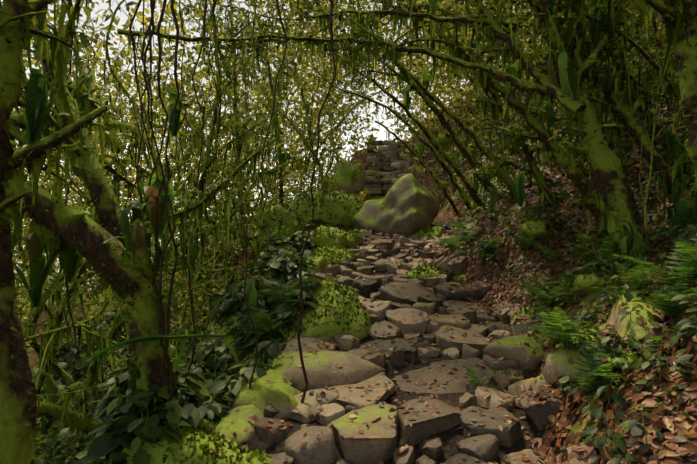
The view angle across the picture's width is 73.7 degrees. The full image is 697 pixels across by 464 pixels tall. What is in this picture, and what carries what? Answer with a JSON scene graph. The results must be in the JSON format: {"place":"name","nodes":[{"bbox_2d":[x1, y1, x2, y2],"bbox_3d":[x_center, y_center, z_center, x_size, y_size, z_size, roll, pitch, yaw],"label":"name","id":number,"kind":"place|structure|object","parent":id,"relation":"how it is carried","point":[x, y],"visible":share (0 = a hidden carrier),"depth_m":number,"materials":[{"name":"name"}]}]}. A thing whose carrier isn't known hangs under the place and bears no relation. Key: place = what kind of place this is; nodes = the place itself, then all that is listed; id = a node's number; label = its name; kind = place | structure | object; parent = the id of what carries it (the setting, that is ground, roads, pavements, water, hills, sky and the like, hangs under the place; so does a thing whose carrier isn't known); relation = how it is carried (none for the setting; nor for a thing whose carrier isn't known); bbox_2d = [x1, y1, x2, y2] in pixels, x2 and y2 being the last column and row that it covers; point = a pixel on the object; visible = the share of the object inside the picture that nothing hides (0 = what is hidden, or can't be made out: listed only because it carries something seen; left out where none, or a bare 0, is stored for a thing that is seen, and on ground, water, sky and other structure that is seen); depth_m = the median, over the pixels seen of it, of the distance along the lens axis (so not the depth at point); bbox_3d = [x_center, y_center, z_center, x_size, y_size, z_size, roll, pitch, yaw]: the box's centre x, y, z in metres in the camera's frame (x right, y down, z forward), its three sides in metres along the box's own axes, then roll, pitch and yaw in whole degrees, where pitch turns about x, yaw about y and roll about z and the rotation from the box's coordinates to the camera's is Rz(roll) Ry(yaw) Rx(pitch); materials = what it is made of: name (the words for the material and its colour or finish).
{"place":"outdoors","nodes":[
{"label":"outdoors","id":0,"kind":"place"},
{"bbox_2d":[1,0,537,300],"label":"sky","id":1,"kind":"structure","parent":0,"point":[381,135],"materials":[{"name":"white"}]},
{"bbox_2d":[18,7,696,463],"bbox_3d":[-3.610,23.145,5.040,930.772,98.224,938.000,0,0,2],"label":"ground","id":2,"kind":"structure","parent":0,"point":[532,429],"depth_m":4.05,"materials":[{"name":"brown soil"}]},
{"bbox_2d":[0,0,696,463],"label":"trees","id":3,"kind":"object","parent":2,"relation":"on","point":[14,406],"visible":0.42,"depth_m":4.33,"materials":[{"name":"green plant"}]},
{"bbox_2d":[0,0,696,463],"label":"moss strands","id":4,"kind":"object","parent":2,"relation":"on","point":[60,56],"visible":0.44,"depth_m":4.83},
{"bbox_2d":[0,0,696,463],"bbox_3d":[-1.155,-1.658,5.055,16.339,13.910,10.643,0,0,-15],"label":"tree leaves","id":5,"kind":"object","parent":2,"relation":"on","point":[522,20],"visible":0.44,"depth_m":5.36,"materials":[{"name":"green plant"}]},
{"bbox_2d":[11,0,696,440],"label":"strap leaves","id":6,"kind":"object","parent":2,"relation":"on","point":[565,78],"visible":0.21,"depth_m":3.38,"materials":[{"name":"green plant"}]},
{"bbox_2d":[32,34,696,463],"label":"herbs","id":7,"kind":"object","parent":2,"relation":"on","point":[132,406],"visible":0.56,"depth_m":3.88,"materials":[{"name":"green plant"}]},
{"bbox_2d":[46,72,696,458],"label":"ferns","id":8,"kind":"object","parent":2,"relation":"on","point":[680,278],"visible":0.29,"depth_m":3.08,"materials":[{"name":"green plant"}]},
{"bbox_2d":[107,78,662,463],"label":"mossy boulders","id":9,"kind":"object","parent":2,"relation":"on","point":[343,220],"visible":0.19,"depth_m":4.52,"materials":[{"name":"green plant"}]},
{"bbox_2d":[107,77,668,463],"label":"small-leaved plants","id":10,"kind":"object","parent":9,"relation":"on","point":[262,455],"visible":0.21,"depth_m":4.33,"materials":[{"name":"green plant"}]},
{"bbox_2d":[365,140,420,194],"bbox_3d":[1.484,-2.253,15.837,1.976,2.173,3.128,0,0,2],"label":"stairway","id":11,"kind":"object","parent":2,"relation":"on","point":[386,158],"visible":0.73,"depth_m":15.62,"materials":[{"name":"stone"}]},
{"bbox_2d":[120,34,696,463],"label":"dead leaves","id":12,"kind":"object","parent":2,"relation":"on","point":[652,427],"visible":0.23,"depth_m":3.37,"materials":[{"name":"brown plant"}]},
{"bbox_2d":[233,220,618,463],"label":"path stones","id":13,"kind":"object","parent":2,"relation":"on","point":[376,443],"visible":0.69,"depth_m":3.37,"materials":[{"name":"grey stone"}]},
{"bbox_2d":[212,173,661,450],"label":"boulders","id":14,"kind":"object","parent":2,"relation":"on","point":[415,203],"visible":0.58,"depth_m":3.29,"materials":[{"name":"green stone"}]}
]}

